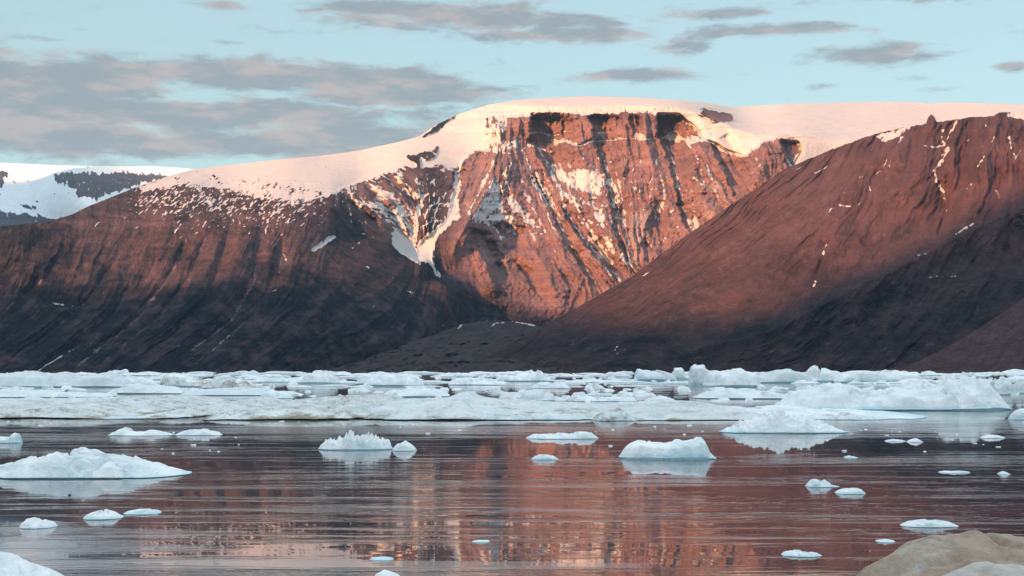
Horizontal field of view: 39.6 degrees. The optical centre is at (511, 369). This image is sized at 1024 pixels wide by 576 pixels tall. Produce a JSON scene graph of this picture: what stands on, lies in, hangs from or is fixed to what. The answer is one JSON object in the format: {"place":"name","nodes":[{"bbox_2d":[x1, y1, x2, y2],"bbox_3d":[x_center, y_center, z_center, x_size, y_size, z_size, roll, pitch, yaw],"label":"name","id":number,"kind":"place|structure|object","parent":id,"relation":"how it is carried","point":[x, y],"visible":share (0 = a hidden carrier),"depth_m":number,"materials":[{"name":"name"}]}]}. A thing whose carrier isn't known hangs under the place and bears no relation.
{"place":"outdoors","nodes":[
{"label":"outdoors","id":0,"kind":"place"},
{"bbox_2d":[0,162,192,225],"bbox_3d":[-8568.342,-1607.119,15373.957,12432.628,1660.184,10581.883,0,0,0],"label":"mountains","id":1,"kind":"structure","parent":0,"point":[33,193],"depth_m":13302.59,"materials":[{"name":"snow"}]},
{"bbox_2d":[327,321,557,370],"bbox_3d":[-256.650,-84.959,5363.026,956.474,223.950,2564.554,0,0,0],"label":"moraine terrain","id":2,"kind":"structure","parent":0,"point":[473,346],"depth_m":4749.83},
{"bbox_2d":[0,371,1023,575],"bbox_3d":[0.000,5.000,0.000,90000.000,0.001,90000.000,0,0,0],"label":"water","id":3,"kind":"structure","parent":0,"point":[275,498],"depth_m":56.93,"materials":[{"name":"grey liquid"}]},
{"bbox_2d":[0,433,22,442],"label":"ice chunk","id":4,"kind":"object","parent":3,"relation":"on","point":[14,438],"visible":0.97,"depth_m":96.93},
{"bbox_2d":[0,371,49,387],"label":"iceberg","id":5,"kind":"object","parent":3,"relation":"on","point":[35,379],"visible":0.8,"depth_m":392.30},
{"bbox_2d":[0,552,63,575],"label":"ice floe","id":6,"kind":"object","parent":3,"relation":"on","point":[11,564],"visible":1,"depth_m":30.08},
{"bbox_2d":[19,517,57,528],"bbox_3d":[-15.074,4.969,45.261,1.153,0.537,1.334,0,0,0],"label":"ice chunk","id":7,"kind":"object","parent":3,"relation":"on","point":[33,523],"visible":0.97,"depth_m":44.88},
{"bbox_2d":[0,390,116,397],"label":"ice floe","id":8,"kind":"object","parent":3,"relation":"on","point":[24,393],"visible":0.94,"depth_m":257.84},
{"bbox_2d":[0,396,124,411],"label":"ice floe","id":9,"kind":"object","parent":3,"relation":"on","point":[9,404],"visible":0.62,"depth_m":177.47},
{"bbox_2d":[45,388,86,389],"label":"ice floe","id":10,"kind":"object","parent":3,"relation":"on","point":[59,388],"visible":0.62,"depth_m":354.04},
{"bbox_2d":[61,388,85,390],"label":"ice floe","id":11,"kind":"object","parent":3,"relation":"on","point":[73,389],"visible":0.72,"depth_m":341.10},
{"bbox_2d":[76,372,94,374],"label":"ice floe","id":12,"kind":"object","parent":3,"relation":"on","point":[82,373],"visible":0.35,"depth_m":1362.31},
{"bbox_2d":[41,372,132,387],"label":"iceberg","id":13,"kind":"object","parent":3,"relation":"on","point":[75,380],"visible":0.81,"depth_m":397.80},
{"bbox_2d":[0,447,191,478],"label":"ice floe","id":14,"kind":"object","parent":3,"relation":"on","point":[82,463],"visible":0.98,"depth_m":65.93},
{"bbox_2d":[83,509,123,519],"bbox_3d":[-13.793,4.978,48.026,1.307,0.495,1.611,0,0,0],"label":"ice floe","id":15,"kind":"object","parent":3,"relation":"on","point":[106,514],"visible":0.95,"depth_m":47.51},
{"bbox_2d":[108,369,128,373],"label":"ice floe","id":16,"kind":"object","parent":3,"relation":"on","point":[122,371],"visible":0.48,"depth_m":1727.32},
{"bbox_2d":[119,371,162,375],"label":"ice floe","id":17,"kind":"object","parent":3,"relation":"on","point":[147,373],"visible":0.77,"depth_m":1210.55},
{"bbox_2d":[108,427,174,435],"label":"ice floe","id":18,"kind":"object","parent":3,"relation":"on","point":[125,431],"visible":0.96,"depth_m":107.59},
{"bbox_2d":[123,509,160,514],"bbox_3d":[-12.882,5.048,49.612,1.293,0.355,1.374,0,0,0],"label":"ice floe","id":19,"kind":"object","parent":3,"relation":"on","point":[142,512],"visible":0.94,"depth_m":49.33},
{"bbox_2d":[0,395,284,418],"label":"ice floe","id":20,"kind":"object","parent":3,"relation":"on","point":[159,406],"visible":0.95,"depth_m":158.39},
{"bbox_2d":[146,376,161,379],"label":"ice floe","id":21,"kind":"object","parent":3,"relation":"on","point":[156,377],"visible":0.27,"depth_m":693.27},
{"bbox_2d":[109,381,199,393],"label":"ice floe","id":22,"kind":"object","parent":3,"relation":"on","point":[140,387],"visible":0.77,"depth_m":293.28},
{"bbox_2d":[160,372,207,386],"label":"ice block","id":23,"kind":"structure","parent":3,"relation":"on","point":[178,379],"depth_m":405.34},
{"bbox_2d":[175,428,222,435],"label":"ice floe","id":24,"kind":"object","parent":3,"relation":"on","point":[197,432],"visible":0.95,"depth_m":108.22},
{"bbox_2d":[187,371,215,372],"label":"ice floe","id":25,"kind":"object","parent":3,"relation":"on","point":[202,372],"visible":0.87,"depth_m":2090.80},
{"bbox_2d":[200,376,257,388],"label":"ice block","id":26,"kind":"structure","parent":3,"relation":"on","point":[225,382],"depth_m":372.10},
{"bbox_2d":[212,371,251,375],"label":"ice floe","id":27,"kind":"object","parent":3,"relation":"on","point":[239,373],"visible":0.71,"depth_m":1137.27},
{"bbox_2d":[180,387,298,395],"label":"ice floe","id":28,"kind":"object","parent":3,"relation":"on","point":[240,391],"visible":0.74,"depth_m":274.83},
{"bbox_2d":[236,380,260,381],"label":"ice floe","id":29,"kind":"object","parent":3,"relation":"on","point":[250,380],"visible":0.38,"depth_m":582.91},
{"bbox_2d":[244,370,260,373],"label":"ice floe","id":30,"kind":"object","parent":3,"relation":"on","point":[252,372],"visible":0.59,"depth_m":1652.58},
{"bbox_2d":[245,376,266,379],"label":"ice floe","id":31,"kind":"object","parent":3,"relation":"on","point":[254,377],"visible":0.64,"depth_m":709.10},
{"bbox_2d":[251,374,283,375],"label":"ice floe","id":32,"kind":"object","parent":3,"relation":"on","point":[267,375],"visible":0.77,"depth_m":1124.75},
{"bbox_2d":[257,377,293,381],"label":"ice floe","id":33,"kind":"object","parent":3,"relation":"on","point":[276,379],"visible":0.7,"depth_m":565.29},
{"bbox_2d":[260,390,292,398],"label":"ice floe","id":34,"kind":"object","parent":3,"relation":"on","point":[276,394],"visible":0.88,"depth_m":244.74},
{"bbox_2d":[261,371,306,373],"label":"ice floe","id":35,"kind":"object","parent":3,"relation":"on","point":[281,372],"visible":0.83,"depth_m":1723.20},
{"bbox_2d":[201,394,405,419],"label":"ice floe","id":36,"kind":"object","parent":3,"relation":"on","point":[346,407],"visible":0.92,"depth_m":147.41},
{"bbox_2d":[289,370,339,383],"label":"iceberg","id":37,"kind":"object","parent":3,"relation":"on","point":[320,377],"visible":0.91,"depth_m":509.84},
{"bbox_2d":[318,385,349,386],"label":"ice floe","id":38,"kind":"object","parent":3,"relation":"on","point":[334,386],"visible":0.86,"depth_m":417.71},
{"bbox_2d":[329,371,356,375],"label":"ice floe","id":39,"kind":"object","parent":3,"relation":"on","point":[342,373],"visible":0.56,"depth_m":1183.31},
{"bbox_2d":[340,381,358,382],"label":"ice floe","id":40,"kind":"object","parent":3,"relation":"on","point":[348,382],"visible":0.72,"depth_m":528.34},
{"bbox_2d":[338,375,371,377],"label":"ice floe","id":41,"kind":"object","parent":3,"relation":"on","point":[357,376],"visible":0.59,"depth_m":888.72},
{"bbox_2d":[318,430,392,449],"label":"ice floe","id":42,"kind":"object","parent":3,"relation":"on","point":[350,440],"visible":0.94,"depth_m":88.37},
{"bbox_2d":[349,385,373,386],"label":"ice floe","id":43,"kind":"object","parent":3,"relation":"on","point":[362,386],"visible":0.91,"depth_m":410.24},
{"bbox_2d":[355,375,371,378],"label":"ice floe","id":44,"kind":"object","parent":3,"relation":"on","point":[366,376],"visible":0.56,"depth_m":793.53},
{"bbox_2d":[354,373,373,374],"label":"ice floe","id":45,"kind":"object","parent":3,"relation":"on","point":[363,374],"visible":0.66,"depth_m":1275.26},
{"bbox_2d":[370,556,393,560],"bbox_3d":[-3.427,5.077,37.492,0.630,0.295,0.632,0,0,0],"label":"ice chunk","id":46,"kind":"object","parent":3,"relation":"on","point":[382,558],"visible":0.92,"depth_m":37.31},
{"bbox_2d":[375,570,399,575],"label":"ice chunk","id":47,"kind":"object","parent":3,"relation":"on","point":[386,573],"visible":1,"depth_m":34.21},
{"bbox_2d":[364,373,423,385],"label":"iceberg","id":48,"kind":"object","parent":3,"relation":"on","point":[390,379],"visible":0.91,"depth_m":425.68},
{"bbox_2d":[392,440,416,450],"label":"ice chunk","id":49,"kind":"object","parent":3,"relation":"on","point":[405,445],"visible":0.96,"depth_m":87.33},
{"bbox_2d":[383,387,449,396],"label":"ice floe","id":50,"kind":"object","parent":3,"relation":"on","point":[415,392],"visible":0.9,"depth_m":260.17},
{"bbox_2d":[400,371,440,372],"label":"ice floe","id":51,"kind":"object","parent":3,"relation":"on","point":[418,372],"visible":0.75,"depth_m":1874.05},
{"bbox_2d":[403,385,442,386],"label":"ice floe","id":52,"kind":"object","parent":3,"relation":"on","point":[424,386],"visible":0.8,"depth_m":417.28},
{"bbox_2d":[423,380,448,382],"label":"ice floe","id":53,"kind":"object","parent":3,"relation":"on","point":[428,381],"visible":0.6,"depth_m":546.75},
{"bbox_2d":[430,374,452,376],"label":"ice floe","id":54,"kind":"object","parent":3,"relation":"on","point":[448,375],"visible":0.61,"depth_m":1008.97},
{"bbox_2d":[452,372,472,376],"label":"ice floe","id":55,"kind":"object","parent":3,"relation":"on","point":[458,374],"visible":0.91,"depth_m":975.56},
{"bbox_2d":[448,377,506,384],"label":"iceberg","id":56,"kind":"object","parent":3,"relation":"on","point":[469,381],"visible":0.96,"depth_m":458.12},
{"bbox_2d":[472,540,489,542],"bbox_3d":[-0.906,5.084,41.314,0.526,0.281,0.547,0,0,0],"label":"ice chunk","id":57,"kind":"object","parent":3,"relation":"on","point":[480,541],"visible":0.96,"depth_m":41.14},
{"bbox_2d":[364,392,604,419],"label":"ice floe","id":58,"kind":"object","parent":3,"relation":"on","point":[466,406],"visible":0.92,"depth_m":150.04,"materials":[{"name":"ice"}]},
{"bbox_2d":[471,372,514,373],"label":"ice floe","id":59,"kind":"object","parent":3,"relation":"on","point":[495,373],"visible":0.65,"depth_m":1508.12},
{"bbox_2d":[0,372,1023,453],"bbox_3d":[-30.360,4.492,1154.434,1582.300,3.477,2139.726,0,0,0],"label":"brash ice","id":60,"kind":"structure","parent":3,"relation":"on","point":[589,386],"depth_m":334.95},
{"bbox_2d":[493,370,551,381],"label":"ice block","id":61,"kind":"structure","parent":3,"relation":"on","point":[533,376],"depth_m":594.78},
{"bbox_2d":[519,389,554,400],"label":"ice floe","id":62,"kind":"object","parent":3,"relation":"on","point":[541,394],"visible":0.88,"depth_m":226.31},
{"bbox_2d":[531,454,558,459],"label":"ice chunk","id":63,"kind":"object","parent":3,"relation":"on","point":[544,457],"visible":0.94,"depth_m":78.85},
{"bbox_2d":[531,382,570,388],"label":"ice block","id":64,"kind":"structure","parent":3,"relation":"on","point":[545,385],"depth_m":371.22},
{"bbox_2d":[526,431,597,438],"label":"ice floe","id":65,"kind":"object","parent":3,"relation":"on","point":[581,435],"visible":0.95,"depth_m":102.67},
{"bbox_2d":[551,382,581,383],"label":"ice floe","id":66,"kind":"object","parent":3,"relation":"on","point":[568,382],"visible":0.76,"depth_m":497.47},
{"bbox_2d":[565,379,605,381],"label":"ice floe","id":67,"kind":"object","parent":3,"relation":"on","point":[578,380],"visible":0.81,"depth_m":558.72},
{"bbox_2d":[574,396,606,401],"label":"ice floe","id":68,"kind":"object","parent":3,"relation":"on","point":[594,399],"visible":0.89,"depth_m":223.46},
{"bbox_2d":[586,392,618,395],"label":"ice floe","id":69,"kind":"object","parent":3,"relation":"on","point":[599,394],"visible":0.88,"depth_m":269.96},
{"bbox_2d":[592,408,637,420],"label":"ice block","id":70,"kind":"object","parent":3,"relation":"on","point":[617,414],"depth_m":138.31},
{"bbox_2d":[599,372,632,376],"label":"ice floe","id":71,"kind":"object","parent":3,"relation":"on","point":[617,374],"visible":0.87,"depth_m":976.79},
{"bbox_2d":[607,396,636,401],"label":"ice floe","id":72,"kind":"object","parent":3,"relation":"on","point":[619,399],"visible":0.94,"depth_m":223.08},
{"bbox_2d":[597,380,650,382],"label":"ice floe","id":73,"kind":"object","parent":3,"relation":"on","point":[615,381],"visible":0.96,"depth_m":537.91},
{"bbox_2d":[618,379,638,380],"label":"ice floe","id":74,"kind":"object","parent":3,"relation":"on","point":[628,380],"visible":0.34,"depth_m":644.14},
{"bbox_2d":[615,385,645,385],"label":"ice floe","id":75,"kind":"object","parent":3,"relation":"on","point":[630,385],"visible":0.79,"depth_m":429.13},
{"bbox_2d":[634,369,676,380],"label":"iceberg","id":76,"kind":"object","parent":3,"relation":"on","point":[648,375],"visible":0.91,"depth_m":637.45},
{"bbox_2d":[644,395,673,400],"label":"ice floe","id":77,"kind":"object","parent":3,"relation":"on","point":[658,398],"visible":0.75,"depth_m":215.08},
{"bbox_2d":[619,437,715,459],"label":"iceberg","id":78,"kind":"object","parent":3,"relation":"on","point":[696,448],"visible":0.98,"depth_m":78.97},
{"bbox_2d":[648,381,687,383],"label":"ice floe","id":79,"kind":"object","parent":3,"relation":"on","point":[681,382],"visible":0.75,"depth_m":504.22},
{"bbox_2d":[584,400,762,419],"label":"ice floe","id":80,"kind":"object","parent":3,"relation":"on","point":[669,410],"visible":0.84,"depth_m":151.70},
{"bbox_2d":[672,368,687,378],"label":"ice block","id":81,"kind":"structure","parent":3,"relation":"on","point":[678,373],"depth_m":740.99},
{"bbox_2d":[688,364,708,385],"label":"iceberg","id":82,"kind":"object","parent":3,"relation":"on","point":[698,374],"visible":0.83,"depth_m":445.53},
{"bbox_2d":[703,368,760,386],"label":"iceberg","id":83,"kind":"object","parent":3,"relation":"on","point":[738,377],"visible":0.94,"depth_m":405.29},
{"bbox_2d":[693,388,785,398],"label":"ice floe","id":84,"kind":"object","parent":3,"relation":"on","point":[730,393],"visible":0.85,"depth_m":242.80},
{"bbox_2d":[719,410,847,433],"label":"iceberg","id":85,"kind":"object","parent":3,"relation":"on","point":[778,422],"visible":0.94,"depth_m":111.81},
{"bbox_2d":[758,369,812,382],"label":"iceberg","id":86,"kind":"object","parent":3,"relation":"on","point":[784,376],"visible":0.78,"depth_m":524.19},
{"bbox_2d":[781,549,821,556],"bbox_3d":[7.801,5.044,38.333,1.090,0.361,0.976,0,0,0],"label":"ice floe","id":87,"kind":"object","parent":3,"relation":"on","point":[795,553],"visible":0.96,"depth_m":38.07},
{"bbox_2d":[791,380,819,383],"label":"ice floe","id":88,"kind":"object","parent":3,"relation":"on","point":[804,382],"visible":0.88,"depth_m":499.38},
{"bbox_2d":[805,479,838,487],"bbox_3d":[13.279,5.010,60.934,1.449,0.654,1.409,0,0,0],"label":"ice chunk","id":89,"kind":"object","parent":3,"relation":"on","point":[824,483],"visible":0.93,"depth_m":60.55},
{"bbox_2d":[805,365,840,381],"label":"iceberg","id":90,"kind":"object","parent":3,"relation":"on","point":[814,373],"visible":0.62,"depth_m":563.56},
{"bbox_2d":[726,405,927,418],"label":"ice floe","id":91,"kind":"object","parent":3,"relation":"on","point":[791,411],"visible":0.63,"depth_m":160.97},
{"bbox_2d":[811,412,886,419],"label":"ice floe","id":92,"kind":"object","parent":3,"relation":"on","point":[846,416],"visible":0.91,"depth_m":141.92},
{"bbox_2d":[834,488,865,493],"bbox_3d":[13.684,5.005,57.594,1.233,0.440,1.255,0,0,0],"label":"ice chunk","id":93,"kind":"object","parent":3,"relation":"on","point":[850,491],"visible":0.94,"depth_m":57.18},
{"bbox_2d":[847,380,869,383],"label":"ice floe","id":94,"kind":"object","parent":3,"relation":"on","point":[855,382],"visible":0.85,"depth_m":492.09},
{"bbox_2d":[833,370,922,382],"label":"iceberg","id":95,"kind":"object","parent":3,"relation":"on","point":[862,376],"visible":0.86,"depth_m":540.44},
{"bbox_2d":[867,381,900,383],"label":"ice floe","id":96,"kind":"object","parent":3,"relation":"on","point":[881,382],"visible":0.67,"depth_m":511.59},
{"bbox_2d":[876,539,894,542],"bbox_3d":[10.853,5.075,41.349,0.552,0.301,0.646,0,0,0],"label":"ice chunk","id":97,"kind":"object","parent":3,"relation":"on","point":[885,541],"visible":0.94,"depth_m":41.16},
{"bbox_2d":[774,375,1012,410],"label":"iceberg","id":98,"kind":"object","parent":3,"relation":"on","point":[953,393],"visible":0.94,"depth_m":174.93,"materials":[{"name":"ice"}]},
{"bbox_2d":[885,439,903,441],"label":"ice chunk","id":99,"kind":"object","parent":3,"relation":"on","point":[894,440],"visible":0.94,"depth_m":98.91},
{"bbox_2d":[900,378,926,383],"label":"ice floe","id":100,"kind":"object","parent":3,"relation":"on","point":[910,379],"visible":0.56,"depth_m":507.91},
{"bbox_2d":[906,438,921,441],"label":"ice chunk","id":101,"kind":"object","parent":3,"relation":"on","point":[914,440],"visible":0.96,"depth_m":97.90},
{"bbox_2d":[899,380,935,389],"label":"ice block","id":102,"kind":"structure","parent":3,"relation":"on","point":[912,384],"depth_m":331.23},
{"bbox_2d":[911,371,945,374],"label":"ice floe","id":103,"kind":"object","parent":3,"relation":"on","point":[928,373],"visible":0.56,"depth_m":1238.69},
{"bbox_2d":[900,519,957,527],"bbox_3d":[13.366,5.013,45.551,1.876,0.423,1.160,0,0,0],"label":"ice floe","id":104,"kind":"object","parent":3,"relation":"on","point":[928,523],"visible":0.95,"depth_m":45.18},
{"bbox_2d":[857,530,1023,575],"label":"rock","id":105,"kind":"structure","parent":3,"relation":"on","point":[936,555],"depth_m":29.89,"materials":[{"name":"stone"}]},
{"bbox_2d":[937,374,968,377],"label":"ice floe","id":106,"kind":"object","parent":3,"relation":"on","point":[942,376],"visible":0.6,"depth_m":807.28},
{"bbox_2d":[939,470,969,472],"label":"ice floe","id":107,"kind":"object","parent":3,"relation":"on","point":[957,471],"visible":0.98,"depth_m":68.85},
{"bbox_2d":[959,372,976,376],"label":"ice floe","id":108,"kind":"object","parent":3,"relation":"on","point":[969,374],"visible":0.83,"depth_m":1029.56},
{"bbox_2d":[942,561,1023,575],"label":"ice ledge","id":109,"kind":"object","parent":3,"relation":"on","point":[985,568],"visible":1,"depth_m":25.77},
{"bbox_2d":[975,372,1008,373],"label":"ice floe","id":110,"kind":"object","parent":3,"relation":"on","point":[991,372],"visible":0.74,"depth_m":1666.85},
{"bbox_2d":[980,434,1003,437],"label":"ice chunk","id":111,"kind":"object","parent":3,"relation":"on","point":[991,436],"visible":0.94,"depth_m":103.59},
{"bbox_2d":[990,377,1016,394],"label":"ice block","id":112,"kind":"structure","parent":3,"relation":"on","point":[1003,386],"depth_m":278.61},
{"bbox_2d":[997,471,1010,474],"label":"ice chunk","id":113,"kind":"object","parent":3,"relation":"on","point":[1003,473],"visible":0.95,"depth_m":67.78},
{"bbox_2d":[1003,369,1023,372],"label":"ice floe","id":114,"kind":"object","parent":3,"relation":"on","point":[1011,370],"visible":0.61,"depth_m":2226.16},
{"bbox_2d":[1007,371,1023,374],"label":"ice floe","id":115,"kind":"object","parent":3,"relation":"on","point":[1017,372],"visible":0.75,"depth_m":1222.76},
{"bbox_2d":[1008,408,1023,419],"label":"ice chunk","id":116,"kind":"object","parent":3,"relation":"on","point":[1018,414],"visible":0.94,"depth_m":141.57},
{"bbox_2d":[1008,376,1023,379],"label":"ice floe","id":117,"kind":"object","parent":3,"relation":"on","point":[1015,377],"visible":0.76,"depth_m":697.55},
{"bbox_2d":[1013,378,1023,393],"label":"ice block","id":118,"kind":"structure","parent":3,"relation":"on","point":[1018,384],"depth_m":298.75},
{"bbox_2d":[0,96,1023,370],"bbox_3d":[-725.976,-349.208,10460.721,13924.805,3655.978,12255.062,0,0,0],"label":"mountain","id":119,"kind":"structure","parent":0,"point":[540,212],"depth_m":6651.11,"materials":[{"name":"stone"}]},
{"bbox_2d":[0,0,1023,168],"label":"sky","id":120,"kind":"structure","parent":0,"point":[190,84],"materials":[{"name":"blue"}]},
{"bbox_2d":[491,112,1023,371],"bbox_3d":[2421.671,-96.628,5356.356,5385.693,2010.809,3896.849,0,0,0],"label":"hillside","id":121,"kind":"structure","parent":0,"point":[902,246],"depth_m":4576.05,"materials":[{"name":"stone"}]},
{"bbox_2d":[881,298,1023,371],"bbox_3d":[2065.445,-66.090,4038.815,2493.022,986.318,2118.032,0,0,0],"label":"hill","id":122,"kind":"structure","parent":0,"point":[996,344],"depth_m":3320.03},
{"bbox_2d":[929,102,1023,109],"bbox_3d":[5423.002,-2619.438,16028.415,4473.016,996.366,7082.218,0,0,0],"label":"ice cap terrain","id":123,"kind":"structure","parent":0,"point":[990,105],"depth_m":16104.03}
]}

